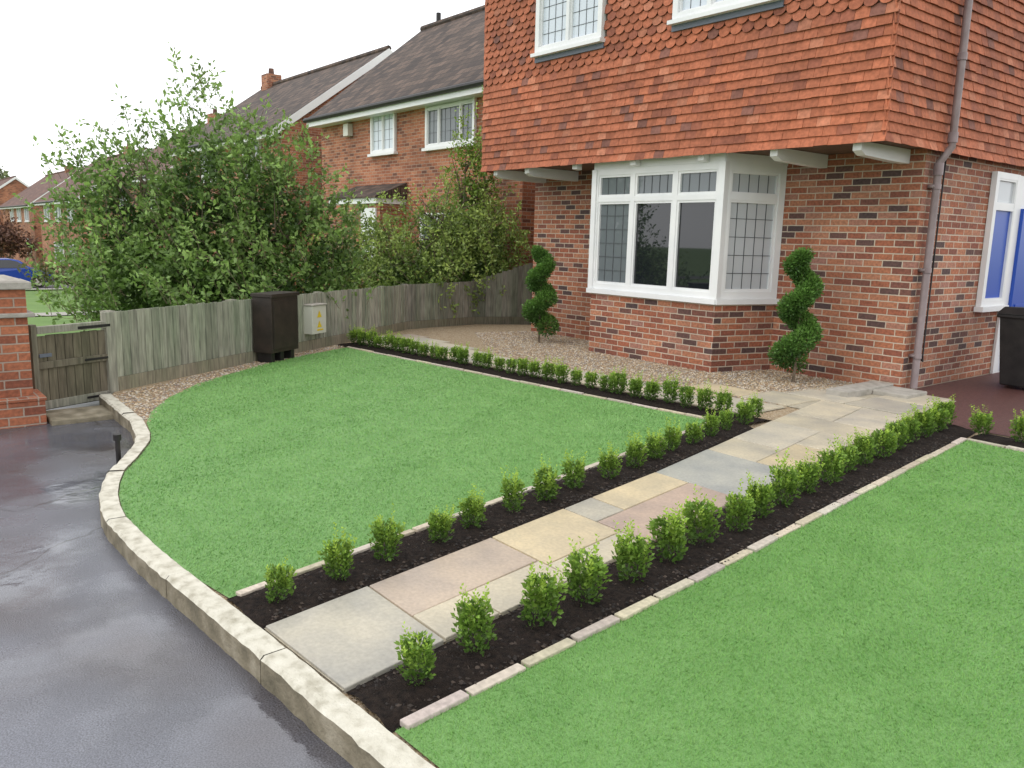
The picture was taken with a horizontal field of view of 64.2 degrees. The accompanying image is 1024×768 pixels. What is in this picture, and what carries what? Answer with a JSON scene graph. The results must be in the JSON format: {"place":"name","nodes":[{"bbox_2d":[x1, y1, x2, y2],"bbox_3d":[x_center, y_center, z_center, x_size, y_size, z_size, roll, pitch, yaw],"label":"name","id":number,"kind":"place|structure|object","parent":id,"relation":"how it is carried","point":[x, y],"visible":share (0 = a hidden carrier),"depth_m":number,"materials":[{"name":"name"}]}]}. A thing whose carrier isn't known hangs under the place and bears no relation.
{"place":"outdoors","nodes":[
{"label":"outdoors","id":0,"kind":"place"},
{"bbox_2d":[0,275,46,428],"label":"brick pier","id":1,"kind":"structure","parent":0,"point":[22,402],"depth_m":6.46,"materials":[{"name":"brick"}]},
{"bbox_2d":[32,285,84,288],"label":"side road","id":2,"kind":"structure","parent":0,"point":[50,286],"depth_m":42.79,"materials":[{"name":"grey asphalt"}]},
{"bbox_2d":[0,258,53,287],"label":"parked car","id":3,"kind":"object","parent":2,"relation":"on","point":[8,266],"visible":0.47,"depth_m":40.12,"materials":[{"name":"blue paint"}]},
{"bbox_2d":[0,400,353,767],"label":"driveway","id":4,"kind":"structure","parent":0,"point":[110,657],"depth_m":3.06,"materials":[{"name":"grey asphalt"}]},
{"bbox_2d":[28,311,118,409],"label":"wooden gate","id":5,"kind":"structure","parent":4,"relation":"on","point":[70,369],"depth_m":7.20,"materials":[{"name":"brown wood"}]},
{"bbox_2d":[46,405,113,425],"bbox_3d":[-3.660,0.279,6.897,0.480,0.080,0.450,-7,13,-38],"label":"gate step","id":6,"kind":"object","parent":4,"relation":"on","point":[77,415],"visible":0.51,"depth_m":6.81,"materials":[{"name":"stone"}]},
{"bbox_2d":[99,393,434,767],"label":"concrete kerb","id":7,"kind":"structure","parent":4,"relation":"on","point":[353,734],"depth_m":3.01,"materials":[{"name":"beige concrete"}]},
{"bbox_2d":[0,0,484,185],"label":"sky","id":8,"kind":"structure","parent":0,"point":[62,62],"materials":[{"name":"white"}]},
{"bbox_2d":[119,348,704,597],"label":"lawn","id":9,"kind":"structure","parent":0,"point":[231,484],"depth_m":5.73,"materials":[{"name":"green plant"}]},
{"bbox_2d":[25,277,1021,439],"bbox_3d":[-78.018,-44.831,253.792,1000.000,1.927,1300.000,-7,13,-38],"label":"ground","id":10,"kind":"structure","parent":0,"point":[33,305],"depth_m":21.33,"materials":[{"name":"green plant"}]},
{"bbox_2d":[0,179,27,257],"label":"walls","id":11,"kind":"structure","parent":10,"relation":"on","point":[7,191],"depth_m":84.31,"materials":[{"name":"red brick"}]},
{"bbox_2d":[0,210,42,261],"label":"distant tree","id":12,"kind":"object","parent":10,"relation":"on","point":[12,244],"visible":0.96,"depth_m":65.61,"materials":[{"name":"brown plant"}]},
{"bbox_2d":[3,206,43,267],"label":"walls","id":13,"kind":"structure","parent":10,"relation":"on","point":[36,233],"depth_m":68.71,"materials":[{"name":"red brick"}]},
{"bbox_2d":[0,166,83,206],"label":"roof","id":14,"kind":"structure","parent":13,"relation":"on","point":[34,191],"depth_m":73.75,"materials":[{"name":"grey tile"}]},
{"bbox_2d":[17,243,120,292],"bbox_3d":[-16.173,-4.679,32.997,7.737,2.013,3.730,3,10,6],"label":"distant hedge","id":15,"kind":"object","parent":10,"relation":"on","point":[46,271],"visible":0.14,"depth_m":32.58,"materials":[{"name":"green plant"}]},
{"bbox_2d":[39,196,110,278],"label":"walls","id":16,"kind":"structure","parent":10,"relation":"on","point":[44,243],"depth_m":57.16,"materials":[{"name":"brick"}]},
{"bbox_2d":[35,147,146,201],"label":"roof","id":17,"kind":"structure","parent":16,"relation":"on","point":[63,185],"depth_m":56.76,"materials":[{"name":"grey tile"}]},
{"bbox_2d":[110,174,175,267],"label":"walls","id":18,"kind":"structure","parent":10,"relation":"on","point":[136,206],"depth_m":38.63,"materials":[{"name":"red brick"}]},
{"bbox_2d":[121,123,206,177],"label":"roof","id":19,"kind":"structure","parent":18,"relation":"on","point":[159,149],"depth_m":40.54,"materials":[{"name":"grey tile"}]},
{"bbox_2d":[12,42,384,330],"bbox_3d":[-4.409,-2.577,11.714,4.759,4.175,4.440,-7,13,-38],"label":"shrub","id":20,"kind":"object","parent":10,"relation":"on","point":[180,269],"visible":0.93,"depth_m":11.24,"materials":[{"name":"green plant"}]},
{"bbox_2d":[177,70,369,298],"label":"walls","id":21,"kind":"structure","parent":10,"relation":"on","point":[314,133],"depth_m":24.89,"materials":[{"name":"red brick"}]},
{"bbox_2d":[163,48,392,157],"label":"fascia and gutter","id":22,"kind":"structure","parent":21,"relation":"attached to","point":[331,92],"depth_m":25.01,"materials":[{"name":"white paint"}]},
{"bbox_2d":[172,45,391,148],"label":"roof","id":23,"kind":"structure","parent":21,"relation":"on","point":[291,95],"depth_m":27.65,"materials":[{"name":"tile"}]},
{"bbox_2d":[261,68,281,90],"bbox_3d":[-9.719,-12.040,33.006,0.600,1.350,0.600,-7,13,-38],"label":"chimney","id":24,"kind":"object","parent":23,"relation":"attached to","point":[269,78],"visible":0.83,"depth_m":32.74,"materials":[{"name":"red brick"}]},
{"bbox_2d":[328,183,406,287],"bbox_3d":[-3.581,-3.276,20.020,0.848,3.200,2.450,-7,13,-38],"label":"porch","id":25,"kind":"object","parent":10,"relation":"on","point":[369,191],"visible":0.36,"depth_m":19.08,"materials":[{"name":"white paint"}]},
{"bbox_2d":[290,166,533,317],"bbox_3d":[-1.512,-2.444,14.834,4.414,2.965,4.023,-7,13,-38],"label":"garden bush","id":26,"kind":"object","parent":10,"relation":"on","point":[439,259],"visible":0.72,"depth_m":14.46,"materials":[{"name":"green plant"}]},
{"bbox_2d":[321,97,534,289],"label":"walls","id":27,"kind":"structure","parent":10,"relation":"on","point":[410,163],"depth_m":18.89,"materials":[{"name":"red brick"}]},
{"bbox_2d":[303,33,483,128],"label":"fascia and gutter","id":28,"kind":"structure","parent":27,"relation":"attached to","point":[462,91],"depth_m":18.28,"materials":[{"name":"white paint"}]},
{"bbox_2d":[310,5,484,116],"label":"roof","id":29,"kind":"structure","parent":27,"relation":"on","point":[445,52],"depth_m":20.32,"materials":[{"name":"tile"}]},
{"bbox_2d":[367,97,476,254],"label":"windows","id":30,"kind":"structure","parent":27,"relation":"attached to","point":[440,123],"depth_m":17.92,"materials":[{"name":"white paint"}]},
{"bbox_2d":[435,85,528,278],"bbox_3d":[-0.731,-3.396,15.793,1.965,4.496,2.145,-7,13,-38],"label":"garden bush","id":31,"kind":"object","parent":10,"relation":"on","point":[475,191],"visible":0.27,"depth_m":15.57,"materials":[{"name":"green plant"}]},
{"bbox_2d":[472,263,532,324],"bbox_3d":[0.203,-1.686,14.399,1.835,1.449,0.122,-1,10,-14],"label":"wooden fence","id":32,"kind":"object","parent":10,"relation":"on","point":[495,307],"visible":0.48,"depth_m":14.29,"materials":[{"name":"grey wood"}]},
{"bbox_2d":[112,324,1009,767],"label":"gravel bed","id":33,"kind":"object","parent":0,"point":[460,334],"visible":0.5,"depth_m":9.62,"materials":[{"name":"beige gravel"}]},
{"bbox_2d":[113,341,355,420],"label":"gravel pebbles","id":34,"kind":"object","parent":33,"relation":"on","point":[172,389],"visible":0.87,"depth_m":7.70,"materials":[{"name":"beige gravel"}]},
{"bbox_2d":[100,284,407,390],"bbox_3d":[-2.729,-0.728,10.335,0.122,0.845,6.034,5,11,19],"label":"wooden fence","id":35,"kind":"object","parent":33,"relation":"on","point":[157,344],"visible":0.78,"depth_m":8.80,"materials":[{"name":"grey wood"}]},
{"bbox_2d":[303,303,326,334],"bbox_3d":[-2.536,-0.844,10.517,0.160,0.380,0.340,5,11,19],"label":"meter box","id":36,"kind":"object","parent":35,"relation":"attached to","point":[314,318],"visible":1,"depth_m":10.41,"materials":[{"name":"grey plastic"}]},
{"bbox_2d":[250,291,299,362],"bbox_3d":[-2.768,-0.673,9.584,0.290,0.800,0.550,5,11,19],"label":"storage cabinet","id":37,"kind":"object","parent":33,"relation":"on","point":[275,324],"visible":0.96,"depth_m":9.40,"materials":[{"name":"black plastic"}]},
{"bbox_2d":[401,281,474,328],"bbox_3d":[-1.214,-1.286,13.682,0.122,0.842,1.554,11,14,43],"label":"wooden fence","id":38,"kind":"object","parent":33,"relation":"on","point":[424,310],"visible":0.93,"depth_m":13.59,"materials":[{"name":"grey wood"}]},
{"bbox_2d":[227,421,753,629],"bbox_3d":[0.428,0.619,5.020,0.398,0.026,4.777,10,13,38],"label":"soil bed","id":39,"kind":"object","parent":33,"relation":"on","point":[255,608],"visible":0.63,"depth_m":4.01,"materials":[{"name":"black soil"}]},
{"bbox_2d":[263,557,296,602],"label":"box plant","id":40,"kind":"object","parent":39,"relation":"on","point":[281,578],"visible":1,"depth_m":3.30,"materials":[{"name":"green plant"}]},
{"bbox_2d":[317,522,356,579],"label":"box plant","id":41,"kind":"object","parent":39,"relation":"on","point":[337,554],"visible":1,"depth_m":3.50,"materials":[{"name":"green plant"}]},
{"bbox_2d":[367,503,405,560],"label":"box plant","id":42,"kind":"object","parent":39,"relation":"on","point":[389,536],"visible":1,"depth_m":3.74,"materials":[{"name":"green plant"}]},
{"bbox_2d":[425,504,456,542],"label":"box plant","id":43,"kind":"object","parent":39,"relation":"on","point":[443,523],"visible":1,"depth_m":3.98,"materials":[{"name":"green plant"}]},
{"bbox_2d":[456,483,486,528],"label":"box plant","id":44,"kind":"object","parent":39,"relation":"on","point":[474,506],"visible":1,"depth_m":4.20,"materials":[{"name":"green plant"}]},
{"bbox_2d":[498,465,527,512],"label":"box plant","id":45,"kind":"object","parent":39,"relation":"on","point":[510,492],"visible":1,"depth_m":4.45,"materials":[{"name":"green plant"}]},
{"bbox_2d":[530,454,561,500],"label":"box plant","id":46,"kind":"object","parent":39,"relation":"on","point":[549,484],"visible":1,"depth_m":4.64,"materials":[{"name":"green plant"}]},
{"bbox_2d":[559,449,586,488],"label":"box plant","id":47,"kind":"object","parent":39,"relation":"on","point":[577,474],"visible":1,"depth_m":4.90,"materials":[{"name":"green plant"}]},
{"bbox_2d":[597,440,622,478],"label":"box plant","id":48,"kind":"object","parent":39,"relation":"on","point":[610,462],"visible":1,"depth_m":5.12,"materials":[{"name":"green plant"}]},
{"bbox_2d":[625,430,648,468],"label":"box plant","id":49,"kind":"object","parent":39,"relation":"on","point":[634,450],"visible":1,"depth_m":5.37,"materials":[{"name":"green plant"}]},
{"bbox_2d":[644,427,667,459],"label":"box plant","id":50,"kind":"object","parent":39,"relation":"on","point":[654,443],"visible":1,"depth_m":5.60,"materials":[{"name":"green plant"}]},
{"bbox_2d":[663,415,682,450],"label":"box plant","id":51,"kind":"object","parent":39,"relation":"on","point":[672,435],"visible":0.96,"depth_m":5.82,"materials":[{"name":"green plant"}]},
{"bbox_2d":[684,418,704,443],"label":"box plant","id":52,"kind":"object","parent":39,"relation":"on","point":[694,432],"visible":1,"depth_m":6.05,"materials":[{"name":"green plant"}]},
{"bbox_2d":[701,408,720,435],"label":"box plant","id":53,"kind":"object","parent":39,"relation":"on","point":[712,421],"visible":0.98,"depth_m":6.33,"materials":[{"name":"green plant"}]},
{"bbox_2d":[719,403,733,430],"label":"box plant","id":54,"kind":"object","parent":39,"relation":"on","point":[725,415],"visible":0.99,"depth_m":6.52,"materials":[{"name":"green plant"}]},
{"bbox_2d":[521,245,558,341],"bbox_3d":[0.417,-1.298,11.789,0.593,1.417,0.548,1,10,-5],"label":"spiral topiary","id":55,"kind":"object","parent":33,"relation":"on","point":[539,303],"visible":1,"depth_m":11.70,"materials":[{"name":"green plant"}]},
{"bbox_2d":[338,342,771,424],"bbox_3d":[-0.065,-0.117,9.048,0.428,0.026,6.198,-8,14,-44],"label":"soil bed","id":56,"kind":"object","parent":33,"relation":"on","point":[657,403],"visible":0.75,"depth_m":8.40,"materials":[{"name":"black soil"}]},
{"bbox_2d":[540,355,556,380],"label":"box plant","id":57,"kind":"object","parent":56,"relation":"on","point":[546,370],"visible":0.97,"depth_m":8.59,"materials":[{"name":"green plant"}]},
{"bbox_2d":[554,358,570,383],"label":"box plant","id":58,"kind":"object","parent":56,"relation":"on","point":[560,371],"visible":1,"depth_m":8.44,"materials":[{"name":"green plant"}]},
{"bbox_2d":[607,365,627,394],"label":"box plant","id":59,"kind":"object","parent":56,"relation":"on","point":[617,378],"visible":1,"depth_m":7.93,"materials":[{"name":"green plant"}]},
{"bbox_2d":[626,370,643,397],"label":"box plant","id":60,"kind":"object","parent":56,"relation":"on","point":[636,386],"visible":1,"depth_m":7.77,"materials":[{"name":"green plant"}]},
{"bbox_2d":[643,375,661,400],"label":"box plant","id":61,"kind":"object","parent":56,"relation":"on","point":[652,387],"visible":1,"depth_m":7.65,"materials":[{"name":"green plant"}]},
{"bbox_2d":[660,370,679,402],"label":"box plant","id":62,"kind":"object","parent":56,"relation":"on","point":[668,388],"visible":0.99,"depth_m":7.54,"materials":[{"name":"green plant"}]},
{"bbox_2d":[678,377,695,407],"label":"box plant","id":63,"kind":"object","parent":56,"relation":"on","point":[688,390],"visible":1,"depth_m":7.39,"materials":[{"name":"green plant"}]},
{"bbox_2d":[695,379,715,410],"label":"box plant","id":64,"kind":"object","parent":56,"relation":"on","point":[701,393],"visible":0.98,"depth_m":7.27,"materials":[{"name":"green plant"}]},
{"bbox_2d":[713,383,733,412],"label":"box plant","id":65,"kind":"object","parent":56,"relation":"on","point":[722,398],"visible":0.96,"depth_m":7.15,"materials":[{"name":"green plant"}]},
{"bbox_2d":[734,394,756,423],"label":"box plant","id":66,"kind":"object","parent":56,"relation":"on","point":[746,410],"visible":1,"depth_m":6.76,"materials":[{"name":"green plant"}]},
{"bbox_2d":[236,346,1023,729],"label":"edging stones","id":67,"kind":"object","parent":33,"relation":"on","point":[430,712],"visible":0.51,"depth_m":3.64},
{"bbox_2d":[347,420,974,732],"bbox_3d":[1.686,0.695,4.779,0.594,0.026,6.206,10,13,40],"label":"soil bed","id":68,"kind":"object","parent":33,"relation":"on","point":[398,690],"visible":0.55,"depth_m":3.38,"materials":[{"name":"black soil"}]},
{"bbox_2d":[394,621,436,685],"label":"box plant","id":69,"kind":"object","parent":68,"relation":"on","point":[413,655],"visible":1,"depth_m":2.70,"materials":[{"name":"green plant"}]},
{"bbox_2d":[451,582,498,655],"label":"box plant","id":70,"kind":"object","parent":68,"relation":"on","point":[477,621],"visible":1,"depth_m":2.92,"materials":[{"name":"green plant"}]},
{"bbox_2d":[517,556,568,628],"bbox_3d":[0.118,0.803,3.142,0.191,0.309,0.180,6,11,24],"label":"box plant","id":71,"kind":"object","parent":68,"relation":"on","point":[543,601],"visible":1,"depth_m":3.13,"materials":[{"name":"green plant"}]},
{"bbox_2d":[560,534,612,605],"bbox_3d":[0.314,0.756,3.363,0.213,0.301,0.203,8,15,12],"label":"box plant","id":72,"kind":"object","parent":68,"relation":"on","point":[588,575],"visible":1,"depth_m":3.34,"materials":[{"name":"green plant"}]},
{"bbox_2d":[611,518,654,582],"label":"box plant","id":73,"kind":"object","parent":68,"relation":"on","point":[626,548],"visible":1,"depth_m":3.56,"materials":[{"name":"green plant"}]},
{"bbox_2d":[645,501,689,563],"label":"box plant","id":74,"kind":"object","parent":68,"relation":"on","point":[673,531],"visible":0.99,"depth_m":3.80,"materials":[{"name":"green plant"}]},
{"bbox_2d":[680,484,722,544],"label":"box plant","id":75,"kind":"object","parent":68,"relation":"on","point":[703,513],"visible":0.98,"depth_m":4.03,"materials":[{"name":"green plant"}]},
{"bbox_2d":[721,478,755,530],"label":"box plant","id":76,"kind":"object","parent":68,"relation":"on","point":[745,505],"visible":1,"depth_m":4.23,"materials":[{"name":"green plant"}]},
{"bbox_2d":[745,472,775,517],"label":"box plant","id":77,"kind":"object","parent":68,"relation":"on","point":[760,493],"visible":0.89,"depth_m":4.45,"materials":[{"name":"green plant"}]},
{"bbox_2d":[769,446,803,506],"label":"box plant","id":78,"kind":"object","parent":68,"relation":"on","point":[789,481],"visible":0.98,"depth_m":4.67,"materials":[{"name":"green plant"}]},
{"bbox_2d":[790,448,824,493],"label":"box plant","id":79,"kind":"object","parent":68,"relation":"on","point":[813,469],"visible":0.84,"depth_m":4.90,"materials":[{"name":"green plant"}]},
{"bbox_2d":[815,434,849,484],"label":"box plant","id":80,"kind":"object","parent":68,"relation":"on","point":[837,465],"visible":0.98,"depth_m":5.10,"materials":[{"name":"green plant"}]},
{"bbox_2d":[835,433,861,472],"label":"box plant","id":81,"kind":"object","parent":68,"relation":"on","point":[850,452],"visible":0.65,"depth_m":5.39,"materials":[{"name":"green plant"}]},
{"bbox_2d":[851,427,877,464],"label":"box plant","id":82,"kind":"object","parent":68,"relation":"on","point":[864,444],"visible":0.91,"depth_m":5.59,"materials":[{"name":"green plant"}]},
{"bbox_2d":[870,423,900,458],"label":"box plant","id":83,"kind":"object","parent":68,"relation":"on","point":[888,441],"visible":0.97,"depth_m":5.78,"materials":[{"name":"green plant"}]},
{"bbox_2d":[884,414,910,449],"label":"box plant","id":84,"kind":"object","parent":68,"relation":"on","point":[895,426],"visible":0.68,"depth_m":6.01,"materials":[{"name":"green plant"}]},
{"bbox_2d":[897,410,922,441],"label":"box plant","id":85,"kind":"object","parent":68,"relation":"on","point":[913,428],"visible":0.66,"depth_m":6.25,"materials":[{"name":"green plant"}]},
{"bbox_2d":[910,403,937,436],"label":"box plant","id":86,"kind":"object","parent":68,"relation":"on","point":[924,417],"visible":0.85,"depth_m":6.45,"materials":[{"name":"green plant"}]},
{"bbox_2d":[927,397,951,431],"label":"box plant","id":87,"kind":"object","parent":68,"relation":"on","point":[940,413],"visible":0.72,"depth_m":6.68,"materials":[{"name":"green plant"}]},
{"bbox_2d":[931,394,957,424],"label":"box plant","id":88,"kind":"object","parent":68,"relation":"on","point":[950,406],"visible":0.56,"depth_m":6.91,"materials":[{"name":"green plant"}]},
{"bbox_2d":[475,331,855,404],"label":"gravel pebbles","id":89,"kind":"object","parent":33,"relation":"on","point":[596,362],"visible":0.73,"depth_m":9.88,"materials":[{"name":"beige gravel"}]},
{"bbox_2d":[767,246,824,382],"bbox_3d":[3.115,-0.745,8.892,0.565,1.491,0.584,-7,13,-38],"label":"spiral topiary","id":90,"kind":"object","parent":33,"relation":"on","point":[793,310],"visible":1,"depth_m":8.79,"materials":[{"name":"green plant"}]},
{"bbox_2d":[971,433,1023,447],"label":"soil bed","id":91,"kind":"object","parent":33,"relation":"on","point":[997,439],"visible":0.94,"depth_m":6.47,"materials":[{"name":"black soil"}]},
{"bbox_2d":[968,404,994,434],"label":"box plant","id":92,"kind":"object","parent":91,"relation":"on","point":[980,420],"visible":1,"depth_m":6.59,"materials":[{"name":"green plant"}]},
{"bbox_2d":[1009,409,1023,441],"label":"box plant","id":93,"kind":"object","parent":91,"relation":"on","point":[1017,425],"visible":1,"depth_m":6.38,"materials":[{"name":"green plant"}]},
{"bbox_2d":[264,334,955,693],"bbox_3d":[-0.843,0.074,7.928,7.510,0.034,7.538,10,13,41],"label":"stone path","id":94,"kind":"structure","parent":0,"point":[346,643],"depth_m":4.09,"materials":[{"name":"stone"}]},
{"bbox_2d":[826,381,926,398],"bbox_3d":[3.745,0.085,8.362,0.930,0.075,0.610,-7,13,-38],"label":"stone step","id":95,"kind":"object","parent":94,"relation":"on","point":[869,388],"visible":0.87,"depth_m":8.34,"materials":[{"name":"grey stone"}]},
{"bbox_2d":[395,440,1023,767],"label":"lawn","id":96,"kind":"structure","parent":0,"point":[881,626],"depth_m":2.96,"materials":[{"name":"green plant"}]},
{"bbox_2d":[531,148,1023,388],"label":"ground floor walls","id":97,"kind":"structure","parent":0,"point":[858,225],"depth_m":9.09,"materials":[{"name":"brick"}]},
{"bbox_2d":[589,293,774,371],"bbox_3d":[2.033,-0.696,10.556,0.850,0.850,2.490,-7,13,-38],"label":"bay base","id":98,"kind":"object","parent":97,"relation":"attached to","point":[709,337],"visible":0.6,"depth_m":9.86,"materials":[{"name":"red brick"}]},
{"bbox_2d":[586,153,787,304],"bbox_3d":[2.063,-1.950,10.330,0.964,1.696,2.621,-7,13,-38],"label":"bay window","id":99,"kind":"structure","parent":98,"relation":"on","point":[691,228],"depth_m":9.67,"materials":[{"name":"white plastic"}]},
{"bbox_2d":[494,142,910,182],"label":"corbels","id":100,"kind":"object","parent":97,"relation":"attached to","point":[885,153],"visible":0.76,"depth_m":8.86,"materials":[{"name":"white paint"}]},
{"bbox_2d":[487,0,923,171],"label":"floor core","id":101,"kind":"object","parent":97,"relation":"on","point":[835,149],"visible":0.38,"depth_m":8.94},
{"bbox_2d":[480,0,1023,172],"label":"hung tiles","id":102,"kind":"object","parent":101,"relation":"on","point":[871,71],"visible":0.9,"depth_m":8.84,"materials":[{"name":"tile"}]},
{"bbox_2d":[530,0,784,62],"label":"windows","id":103,"kind":"structure","parent":102,"relation":"attached to","point":[564,28],"depth_m":10.36,"materials":[{"name":"white paint"}]},
{"bbox_2d":[908,0,972,388],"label":"drain pipes","id":104,"kind":"object","parent":97,"relation":"attached to","point":[939,169],"visible":1,"depth_m":8.37,"materials":[{"name":"grey plastic"}]},
{"bbox_2d":[973,171,1023,373],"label":"side window and door","id":105,"kind":"structure","parent":97,"relation":"attached to","point":[1001,281],"depth_m":9.67,"materials":[{"name":"white paint"}]},
{"bbox_2d":[912,372,1023,438],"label":"red driveway","id":106,"kind":"structure","parent":0,"point":[996,398],"depth_m":8.35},
{"bbox_2d":[997,307,1023,387],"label":"wheelie bin","id":107,"kind":"object","parent":106,"relation":"on","point":[1011,369],"visible":1,"depth_m":8.87,"materials":[{"name":"black plastic"}]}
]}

